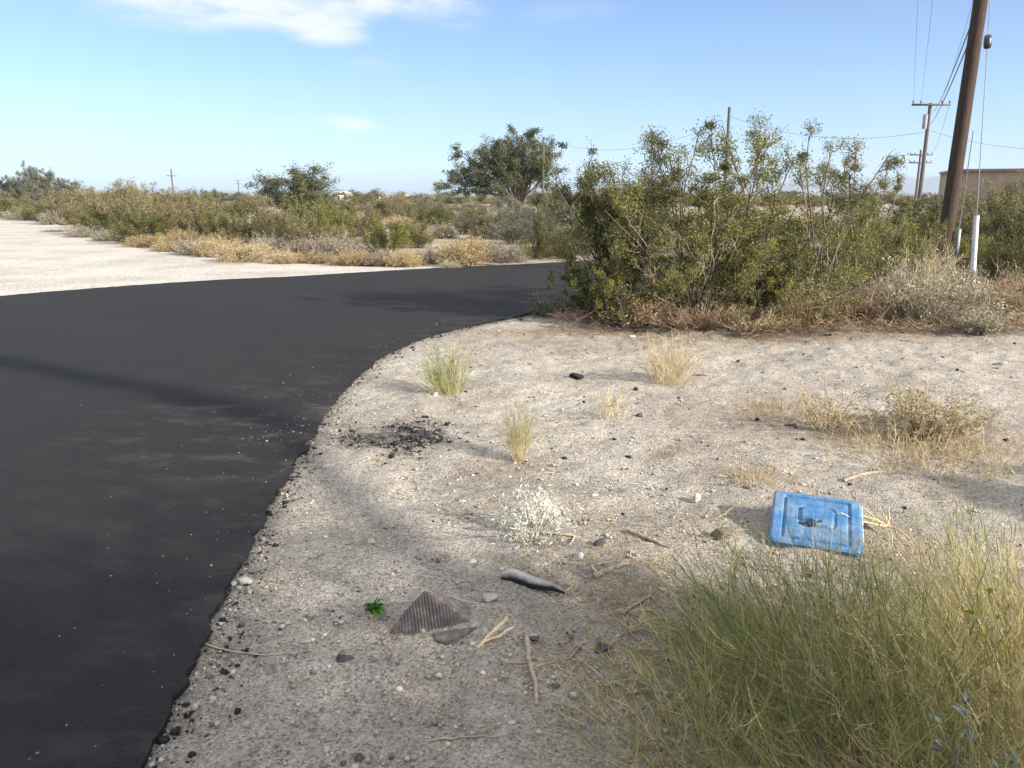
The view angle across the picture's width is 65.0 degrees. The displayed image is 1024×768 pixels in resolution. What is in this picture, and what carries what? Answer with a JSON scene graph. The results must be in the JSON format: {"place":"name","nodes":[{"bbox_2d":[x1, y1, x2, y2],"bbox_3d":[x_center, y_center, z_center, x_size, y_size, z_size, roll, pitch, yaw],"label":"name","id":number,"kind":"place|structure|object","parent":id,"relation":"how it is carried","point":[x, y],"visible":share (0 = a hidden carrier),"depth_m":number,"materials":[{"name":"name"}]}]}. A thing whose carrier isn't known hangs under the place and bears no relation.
{"place":"outdoors","nodes":[
{"label":"outdoors","id":0,"kind":"place"},
{"bbox_2d":[0,218,440,295],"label":"gravel lot","id":1,"kind":"structure","parent":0,"point":[31,261],"depth_m":18.00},
{"bbox_2d":[207,238,272,263],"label":"dry shrub","id":2,"kind":"object","parent":1,"relation":"on","point":[233,254],"visible":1,"depth_m":19.20,"materials":[{"name":"plant"}]},
{"bbox_2d":[67,176,939,195],"bbox_3d":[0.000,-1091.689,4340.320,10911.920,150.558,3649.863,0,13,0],"label":"hills","id":3,"kind":"structure","parent":0,"point":[931,185],"depth_m":5046.61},
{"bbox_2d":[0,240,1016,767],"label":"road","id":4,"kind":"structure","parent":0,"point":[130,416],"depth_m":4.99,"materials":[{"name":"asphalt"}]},
{"bbox_2d":[0,0,1023,192],"label":"sky","id":5,"kind":"structure","parent":0,"point":[98,93],"materials":[{"name":"blue"}]},
{"bbox_2d":[28,196,1023,767],"bbox_3d":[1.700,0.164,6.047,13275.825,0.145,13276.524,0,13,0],"label":"ground","id":6,"kind":"structure","parent":0,"point":[514,354],"depth_m":3.96,"materials":[{"name":"sand"}]},
{"bbox_2d":[0,170,47,207],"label":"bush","id":7,"kind":"object","parent":6,"relation":"on","point":[14,186],"visible":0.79,"depth_m":75.53,"materials":[{"name":"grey plant"}]},
{"bbox_2d":[8,194,50,220],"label":"creosote bush","id":8,"kind":"object","parent":6,"relation":"on","point":[25,211],"visible":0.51,"depth_m":50.34,"materials":[{"name":"green plant"}]},
{"bbox_2d":[1,159,63,205],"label":"desert tree","id":9,"kind":"object","parent":6,"relation":"on","point":[32,177],"visible":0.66,"depth_m":78.80,"materials":[{"name":"green plant"}]},
{"bbox_2d":[31,189,86,224],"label":"creosote bush","id":10,"kind":"object","parent":6,"relation":"on","point":[54,203],"visible":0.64,"depth_m":44.27,"materials":[{"name":"green plant"}]},
{"bbox_2d":[57,179,121,215],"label":"creosote bush","id":11,"kind":"object","parent":6,"relation":"on","point":[78,197],"visible":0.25,"depth_m":46.14,"materials":[{"name":"green plant"}]},
{"bbox_2d":[65,200,118,232],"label":"creosote bush","id":12,"kind":"object","parent":6,"relation":"on","point":[95,222],"visible":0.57,"depth_m":32.04,"materials":[{"name":"green plant"}]},
{"bbox_2d":[64,177,159,233],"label":"creosote bush","id":13,"kind":"object","parent":6,"relation":"on","point":[98,208],"visible":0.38,"depth_m":32.48,"materials":[{"name":"green plant"}]},
{"bbox_2d":[113,233,163,247],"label":"dry shrub","id":14,"kind":"object","parent":6,"relation":"on","point":[145,242],"visible":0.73,"depth_m":24.88,"materials":[{"name":"plant"}]},
{"bbox_2d":[106,201,173,242],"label":"creosote bush","id":15,"kind":"object","parent":6,"relation":"on","point":[154,228],"visible":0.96,"depth_m":26.23,"materials":[{"name":"green plant"}]},
{"bbox_2d":[103,180,183,236],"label":"creosote bush","id":16,"kind":"object","parent":6,"relation":"on","point":[136,206],"visible":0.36,"depth_m":30.03,"materials":[{"name":"green plant"}]},
{"bbox_2d":[141,186,214,239],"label":"creosote bush","id":17,"kind":"object","parent":6,"relation":"on","point":[167,212],"visible":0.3,"depth_m":28.01,"materials":[{"name":"green plant"}]},
{"bbox_2d":[151,227,205,247],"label":"dry shrub","id":18,"kind":"object","parent":6,"relation":"on","point":[176,236],"visible":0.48,"depth_m":24.94,"materials":[{"name":"plant"}]},
{"bbox_2d":[166,192,228,240],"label":"creosote bush","id":19,"kind":"object","parent":6,"relation":"on","point":[197,225],"visible":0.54,"depth_m":26.21,"materials":[{"name":"green plant"}]},
{"bbox_2d":[186,234,234,257],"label":"dry shrub","id":20,"kind":"object","parent":6,"relation":"on","point":[203,249],"visible":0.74,"depth_m":20.85,"materials":[{"name":"plant"}]},
{"bbox_2d":[200,194,256,244],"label":"creosote bush","id":21,"kind":"object","parent":6,"relation":"on","point":[224,221],"visible":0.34,"depth_m":23.85,"materials":[{"name":"green plant"}]},
{"bbox_2d":[196,191,269,217],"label":"creosote bush","id":22,"kind":"object","parent":6,"relation":"on","point":[245,201],"visible":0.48,"depth_m":57.72,"materials":[{"name":"green plant"}]},
{"bbox_2d":[211,193,283,246],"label":"creosote bush","id":23,"kind":"object","parent":6,"relation":"on","point":[241,229],"visible":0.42,"depth_m":23.20,"materials":[{"name":"green plant"}]},
{"bbox_2d":[237,230,292,254],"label":"dry shrub","id":24,"kind":"object","parent":6,"relation":"on","point":[277,244],"visible":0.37,"depth_m":21.16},
{"bbox_2d":[248,197,304,243],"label":"creosote bush","id":25,"kind":"object","parent":6,"relation":"on","point":[285,228],"visible":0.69,"depth_m":22.44,"materials":[{"name":"green plant"}]},
{"bbox_2d":[262,247,304,263],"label":"dry shrub","id":26,"kind":"object","parent":6,"relation":"on","point":[285,257],"visible":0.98,"depth_m":18.69,"materials":[{"name":"plant"}]},
{"bbox_2d":[242,160,343,224],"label":"desert tree","id":27,"kind":"object","parent":6,"relation":"on","point":[275,183],"visible":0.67,"depth_m":41.60,"materials":[{"name":"green plant"}]},
{"bbox_2d":[267,181,342,242],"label":"creosote bush","id":28,"kind":"object","parent":6,"relation":"on","point":[304,208],"visible":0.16,"depth_m":26.08,"materials":[{"name":"green plant"}]},
{"bbox_2d":[291,210,358,245],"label":"creosote bush","id":29,"kind":"object","parent":6,"relation":"on","point":[310,228],"visible":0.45,"depth_m":20.86,"materials":[{"name":"green plant"}]},
{"bbox_2d":[300,191,357,239],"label":"creosote bush","id":30,"kind":"object","parent":6,"relation":"on","point":[323,217],"visible":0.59,"depth_m":24.33,"materials":[{"name":"green plant"}]},
{"bbox_2d":[298,232,362,259],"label":"dry shrub","id":31,"kind":"object","parent":6,"relation":"on","point":[322,246],"visible":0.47,"depth_m":19.57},
{"bbox_2d":[324,245,374,265],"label":"dry shrub","id":32,"kind":"object","parent":6,"relation":"on","point":[349,259],"visible":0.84,"depth_m":18.22,"materials":[{"name":"plant"}]},
{"bbox_2d":[336,200,385,236],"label":"creosote bush","id":33,"kind":"object","parent":6,"relation":"on","point":[363,224],"visible":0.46,"depth_m":31.15,"materials":[{"name":"green plant"}]},
{"bbox_2d":[355,250,394,266],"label":"dry shrub","id":34,"kind":"object","parent":6,"relation":"on","point":[373,260],"visible":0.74,"depth_m":18.08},
{"bbox_2d":[349,208,413,255],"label":"creosote bush","id":35,"kind":"object","parent":6,"relation":"on","point":[374,239],"visible":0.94,"depth_m":20.97,"materials":[{"name":"green plant"}]},
{"bbox_2d":[354,188,411,220],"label":"creosote bush","id":36,"kind":"object","parent":6,"relation":"on","point":[393,208],"visible":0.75,"depth_m":50.52,"materials":[{"name":"green plant"}]},
{"bbox_2d":[381,246,427,267],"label":"dry shrub","id":37,"kind":"object","parent":6,"relation":"on","point":[407,259],"visible":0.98,"depth_m":17.89,"materials":[{"name":"plant"}]},
{"bbox_2d":[386,209,445,247],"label":"creosote bush","id":38,"kind":"object","parent":6,"relation":"on","point":[419,236],"visible":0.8,"depth_m":24.44,"materials":[{"name":"green plant"}]},
{"bbox_2d":[389,591,477,645],"bbox_3d":[-0.264,0.850,2.917,0.367,0.125,0.223,-9,16,-33],"label":"rubber fragment","id":39,"kind":"object","parent":6,"relation":"on","point":[427,611],"visible":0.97,"depth_m":2.92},
{"bbox_2d":[412,203,461,226],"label":"creosote bush","id":40,"kind":"object","parent":6,"relation":"on","point":[439,219],"visible":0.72,"depth_m":38.88,"materials":[{"name":"green plant"}]},
{"bbox_2d":[403,335,474,397],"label":"grass tuft","id":41,"kind":"object","parent":6,"relation":"on","point":[451,388],"visible":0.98,"depth_m":6.46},
{"bbox_2d":[428,230,498,266],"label":"dry shrub","id":42,"kind":"object","parent":6,"relation":"on","point":[464,255],"visible":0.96,"depth_m":18.19,"materials":[{"name":"plant"}]},
{"bbox_2d":[452,202,522,238],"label":"creosote bush","id":43,"kind":"object","parent":6,"relation":"on","point":[473,227],"visible":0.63,"depth_m":29.33,"materials":[{"name":"green plant"}]},
{"bbox_2d":[431,123,569,209],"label":"desert tree","id":44,"kind":"object","parent":6,"relation":"on","point":[513,169],"visible":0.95,"depth_m":91.27,"materials":[{"name":"green plant"}]},
{"bbox_2d":[485,239,531,263],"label":"dry shrub","id":45,"kind":"object","parent":6,"relation":"on","point":[510,255],"visible":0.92,"depth_m":19.03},
{"bbox_2d":[490,387,547,462],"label":"grass tuft","id":46,"kind":"object","parent":6,"relation":"on","point":[521,443],"visible":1,"depth_m":4.88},
{"bbox_2d":[482,197,568,244],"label":"gray shrub","id":47,"kind":"object","parent":6,"relation":"on","point":[507,231],"visible":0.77,"depth_m":26.29,"materials":[{"name":"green plant"}]},
{"bbox_2d":[523,631,538,705],"bbox_3d":[0.063,0.941,2.670,0.026,0.039,0.385,-1,13,-5],"label":"dead stick","id":48,"kind":"object","parent":6,"relation":"on","point":[529,661],"visible":1,"depth_m":2.66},
{"bbox_2d":[501,569,564,593],"bbox_3d":[0.084,0.793,3.246,0.287,0.057,0.061,6,15,25],"label":"rubber strip","id":49,"kind":"object","parent":6,"relation":"on","point":[520,577],"visible":0.99,"depth_m":3.23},
{"bbox_2d":[491,475,586,548],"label":"dry shrub","id":50,"kind":"object","parent":6,"relation":"on","point":[546,506],"visible":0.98,"depth_m":3.77,"materials":[{"name":"white plant"}]},
{"bbox_2d":[521,206,560,259],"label":"creosote bush","id":51,"kind":"object","parent":6,"relation":"on","point":[542,244],"visible":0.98,"depth_m":19.87,"materials":[{"name":"green plant"}]},
{"bbox_2d":[522,288,567,316],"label":"dry shrub","id":52,"kind":"object","parent":6,"relation":"on","point":[542,309],"visible":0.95,"depth_m":10.57,"materials":[{"name":"grey plant"}]},
{"bbox_2d":[527,181,575,222],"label":"desert tree","id":53,"kind":"object","parent":6,"relation":"on","point":[538,194],"visible":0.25,"depth_m":44.19,"materials":[{"name":"green plant"}]},
{"bbox_2d":[152,306,1021,767],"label":"asphalt crumbs","id":54,"kind":"object","parent":6,"relation":"on","point":[226,672],"visible":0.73,"depth_m":4.94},
{"bbox_2d":[545,248,638,323],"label":"creosote bush","id":55,"kind":"object","parent":6,"relation":"on","point":[572,280],"visible":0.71,"depth_m":10.11,"materials":[{"name":"green plant"}]},
{"bbox_2d":[536,130,683,305],"bbox_3d":[1.261,-2.019,10.203,1.923,2.366,1.747,0,13,0],"label":"creosote bush","id":56,"kind":"object","parent":6,"relation":"on","point":[587,190],"visible":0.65,"depth_m":10.16,"materials":[{"name":"green plant"}]},
{"bbox_2d":[565,197,667,313],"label":"creosote bush","id":57,"kind":"object","parent":6,"relation":"on","point":[587,240],"visible":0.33,"depth_m":10.16,"materials":[{"name":"green plant"}]},
{"bbox_2d":[560,237,696,324],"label":"creosote bush","id":58,"kind":"object","parent":6,"relation":"on","point":[622,279],"visible":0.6,"depth_m":9.64,"materials":[{"name":"green plant"}]},
{"bbox_2d":[574,286,684,329],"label":"dry shrub","id":59,"kind":"object","parent":6,"relation":"on","point":[644,311],"visible":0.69,"depth_m":9.55,"materials":[{"name":"plant"}]},
{"bbox_2d":[630,329,705,387],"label":"dry tuft","id":60,"kind":"object","parent":6,"relation":"on","point":[681,368],"visible":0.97,"depth_m":6.97,"materials":[{"name":"plant"}]},
{"bbox_2d":[322,330,1023,767],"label":"twig debris","id":61,"kind":"object","parent":6,"relation":"on","point":[612,664],"visible":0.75,"depth_m":3.39,"materials":[{"name":"wood"}]},
{"bbox_2d":[575,111,789,311],"bbox_3d":[2.116,-2.078,10.148,2.509,2.580,2.572,0,13,0],"label":"creosote bush","id":62,"kind":"object","parent":6,"relation":"on","point":[677,192],"visible":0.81,"depth_m":9.71,"materials":[{"name":"green plant"}]},
{"bbox_2d":[619,296,757,332],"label":"dry shrub","id":63,"kind":"object","parent":6,"relation":"on","point":[676,320],"visible":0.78,"depth_m":9.39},
{"bbox_2d":[609,187,777,322],"bbox_3d":[2.177,-1.546,9.797,2.013,1.665,1.725,6,15,24],"label":"dry shrub","id":64,"kind":"object","parent":6,"relation":"on","point":[704,267],"visible":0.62,"depth_m":9.62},
{"bbox_2d":[643,200,746,260],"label":"creosote bush","id":65,"kind":"object","parent":6,"relation":"on","point":[674,233],"visible":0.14,"depth_m":19.40,"materials":[{"name":"green plant"}]},
{"bbox_2d":[549,606,867,767],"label":"wiry grass clump","id":66,"kind":"object","parent":6,"relation":"on","point":[641,671],"visible":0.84,"depth_m":2.30,"materials":[{"name":"plant"}]},
{"bbox_2d":[616,209,813,323],"bbox_3d":[2.372,-1.448,9.944,2.265,1.425,2.094,0,13,0],"label":"creosote bush","id":67,"kind":"object","parent":6,"relation":"on","point":[684,288],"visible":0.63,"depth_m":9.64,"materials":[{"name":"green plant"}]},
{"bbox_2d":[675,231,819,319],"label":"creosote bush","id":68,"kind":"object","parent":6,"relation":"on","point":[769,286],"visible":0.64,"depth_m":9.73,"materials":[{"name":"green plant"}]},
{"bbox_2d":[690,291,811,334],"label":"dry shrub","id":69,"kind":"object","parent":6,"relation":"on","point":[762,319],"visible":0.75,"depth_m":9.38,"materials":[{"name":"beige plant"}]},
{"bbox_2d":[677,105,833,307],"bbox_3d":[2.954,-2.244,10.611,1.874,2.636,3.041,9,16,33],"label":"creosote bush","id":70,"kind":"object","parent":6,"relation":"on","point":[727,167],"visible":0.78,"depth_m":10.20,"materials":[{"name":"green plant"}]},
{"bbox_2d":[696,196,848,253],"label":"creosote bush","id":71,"kind":"object","parent":6,"relation":"on","point":[812,210],"visible":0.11,"depth_m":21.10,"materials":[{"name":"green plant"}]},
{"bbox_2d":[660,198,892,317],"bbox_3d":[3.755,-1.609,10.217,2.644,1.557,3.262,11,17,40],"label":"creosote bush","id":72,"kind":"object","parent":6,"relation":"on","point":[763,231],"visible":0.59,"depth_m":9.73,"materials":[{"name":"green plant"}]},
{"bbox_2d":[537,287,1023,338],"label":"dry grass","id":73,"kind":"structure","parent":6,"relation":"on","point":[917,324],"depth_m":9.39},
{"bbox_2d":[727,391,839,434],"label":"dry tuft","id":74,"kind":"object","parent":6,"relation":"on","point":[774,406],"visible":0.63,"depth_m":5.78,"materials":[{"name":"plant"}]},
{"bbox_2d":[578,582,1023,767],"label":"wiry grass clump","id":75,"kind":"object","parent":6,"relation":"on","point":[767,722],"visible":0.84,"depth_m":2.18,"materials":[{"name":"plant"}]},
{"bbox_2d":[581,504,1022,767],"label":"wiry grass clump","id":76,"kind":"object","parent":6,"relation":"on","point":[738,613],"visible":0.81,"depth_m":2.57,"materials":[{"name":"plant"}]},
{"bbox_2d":[760,279,857,328],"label":"dry shrub","id":77,"kind":"object","parent":6,"relation":"on","point":[798,306],"visible":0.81,"depth_m":9.50,"materials":[{"name":"beige plant"}]},
{"bbox_2d":[768,491,863,557],"bbox_3d":[1.423,0.642,3.755,0.404,0.044,0.397,6,30,19],"label":"utility box lid","id":78,"kind":"object","parent":6,"relation":"on","point":[804,507],"visible":0.93,"depth_m":3.74,"materials":[{"name":"blue plastic"}]},
{"bbox_2d":[787,379,866,431],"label":"dry shrub","id":79,"kind":"object","parent":6,"relation":"on","point":[821,412],"visible":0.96,"depth_m":5.44,"materials":[{"name":"beige plant"}]},
{"bbox_2d":[780,115,911,301],"bbox_3d":[4.379,-2.271,10.918,1.509,2.582,2.340,4,14,18],"label":"creosote bush","id":80,"kind":"object","parent":6,"relation":"on","point":[825,171],"visible":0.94,"depth_m":10.46,"materials":[{"name":"green plant"}]},
{"bbox_2d":[788,269,941,325],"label":"dry shrub","id":81,"kind":"object","parent":6,"relation":"on","point":[868,301],"visible":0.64,"depth_m":9.72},
{"bbox_2d":[829,152,906,293],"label":"creosote bush","id":82,"kind":"object","parent":6,"relation":"on","point":[897,188],"visible":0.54,"depth_m":12.54,"materials":[{"name":"green plant"}]},
{"bbox_2d":[829,203,928,275],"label":"creosote bush","id":83,"kind":"object","parent":6,"relation":"on","point":[905,227],"visible":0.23,"depth_m":15.43,"materials":[{"name":"green plant"}]},
{"bbox_2d":[810,209,950,301],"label":"creosote bush","id":84,"kind":"object","parent":6,"relation":"on","point":[879,227],"visible":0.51,"depth_m":11.21,"materials":[{"name":"green plant"}]},
{"bbox_2d":[745,493,1023,766],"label":"wiry grass clump","id":85,"kind":"object","parent":6,"relation":"on","point":[1018,671],"visible":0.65,"depth_m":2.57,"materials":[{"name":"plant"}]},
{"bbox_2d":[781,573,1023,767],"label":"wiry grass clump","id":86,"kind":"object","parent":6,"relation":"on","point":[947,727],"visible":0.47,"depth_m":2.24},
{"bbox_2d":[852,191,963,259],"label":"creosote bush","id":87,"kind":"object","parent":6,"relation":"on","point":[936,208],"visible":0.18,"depth_m":19.39,"materials":[{"name":"green plant"}]},
{"bbox_2d":[804,403,1023,488],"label":"dry tuft","id":88,"kind":"object","parent":6,"relation":"on","point":[923,444],"visible":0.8,"depth_m":4.89,"materials":[{"name":"plant"}]},
{"bbox_2d":[813,483,1023,675],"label":"wiry grass clump","id":89,"kind":"object","parent":6,"relation":"on","point":[991,558],"visible":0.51,"depth_m":3.11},
{"bbox_2d":[880,227,965,288],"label":"dry shrub","id":90,"kind":"object","parent":6,"relation":"on","point":[923,267],"visible":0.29,"depth_m":11.41,"materials":[{"name":"plant"}]},
{"bbox_2d":[851,371,1011,443],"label":"dry shrub","id":91,"kind":"object","parent":6,"relation":"on","point":[909,406],"visible":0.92,"depth_m":5.26,"materials":[{"name":"beige plant"}]},
{"bbox_2d":[912,100,950,212],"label":"utility pole","id":92,"kind":"object","parent":6,"relation":"on","point":[926,122],"visible":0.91,"depth_m":50.69,"materials":[{"name":"brown wood"}]},
{"bbox_2d":[882,199,982,269],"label":"creosote bush","id":93,"kind":"object","parent":6,"relation":"on","point":[928,229],"visible":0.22,"depth_m":16.48,"materials":[{"name":"green plant"}]},
{"bbox_2d":[847,241,1021,331],"bbox_3d":[5.103,-1.201,9.858,1.858,1.138,2.054,-5,14,-22],"label":"dry shrub","id":94,"kind":"object","parent":6,"relation":"on","point":[926,297],"visible":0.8,"depth_m":9.69,"materials":[{"name":"beige plant"}]},
{"bbox_2d":[916,225,992,277],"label":"creosote bush","id":95,"kind":"object","parent":6,"relation":"on","point":[983,243],"visible":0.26,"depth_m":15.10,"materials":[{"name":"green plant"}]},
{"bbox_2d":[933,0,987,271],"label":"utility pole","id":96,"kind":"object","parent":6,"relation":"on","point":[963,118],"visible":0.77,"depth_m":13.32,"materials":[{"name":"brown wood"}]},
{"bbox_2d":[970,0,991,281],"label":"guy wire","id":97,"kind":"object","parent":96,"relation":"attached to","point":[987,42],"visible":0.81,"depth_m":12.52,"materials":[{"name":"metal"}]},
{"bbox_2d":[929,692,1019,767],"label":"silver leaf weed","id":98,"kind":"object","parent":6,"relation":"on","point":[975,735],"visible":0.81,"depth_m":2.05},
{"bbox_2d":[935,307,1019,336],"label":"dry shrub","id":99,"kind":"object","parent":6,"relation":"on","point":[990,323],"visible":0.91,"depth_m":9.00,"materials":[{"name":"beige plant"}]},
{"bbox_2d":[934,176,1023,268],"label":"creosote bush","id":100,"kind":"object","parent":6,"relation":"on","point":[968,216],"visible":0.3,"depth_m":17.58,"materials":[{"name":"green plant"}]},
{"bbox_2d":[937,168,1023,227],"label":"stucco building","id":101,"kind":"structure","parent":6,"relation":"on","point":[998,177],"depth_m":38.49,"materials":[{"name":"white paint"}]},
{"bbox_2d":[949,234,1023,291],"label":"creosote bush","id":102,"kind":"object","parent":6,"relation":"on","point":[991,265],"visible":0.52,"depth_m":13.03,"materials":[{"name":"green plant"}]},
{"bbox_2d":[962,587,1019,744],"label":"yellow weed","id":103,"kind":"object","parent":6,"relation":"on","point":[975,609],"visible":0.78,"depth_m":2.31,"materials":[{"name":"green plant"}]},
{"bbox_2d":[970,253,1023,317],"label":"dry shrub","id":104,"kind":"object","parent":6,"relation":"on","point":[1020,298],"visible":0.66,"depth_m":10.53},
{"bbox_2d":[973,168,1023,237],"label":"creosote bush","id":105,"kind":"object","parent":6,"relation":"on","point":[1019,194],"visible":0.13,"depth_m":29.39,"materials":[{"name":"green plant"}]},
{"bbox_2d":[976,184,1023,275],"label":"creosote bush","id":106,"kind":"object","parent":6,"relation":"on","point":[1018,230],"visible":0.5,"depth_m":15.79,"materials":[{"name":"green plant"}]},
{"bbox_2d":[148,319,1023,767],"bbox_3d":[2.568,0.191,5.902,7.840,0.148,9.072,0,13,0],"label":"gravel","id":107,"kind":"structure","parent":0,"point":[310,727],"depth_m":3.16,"materials":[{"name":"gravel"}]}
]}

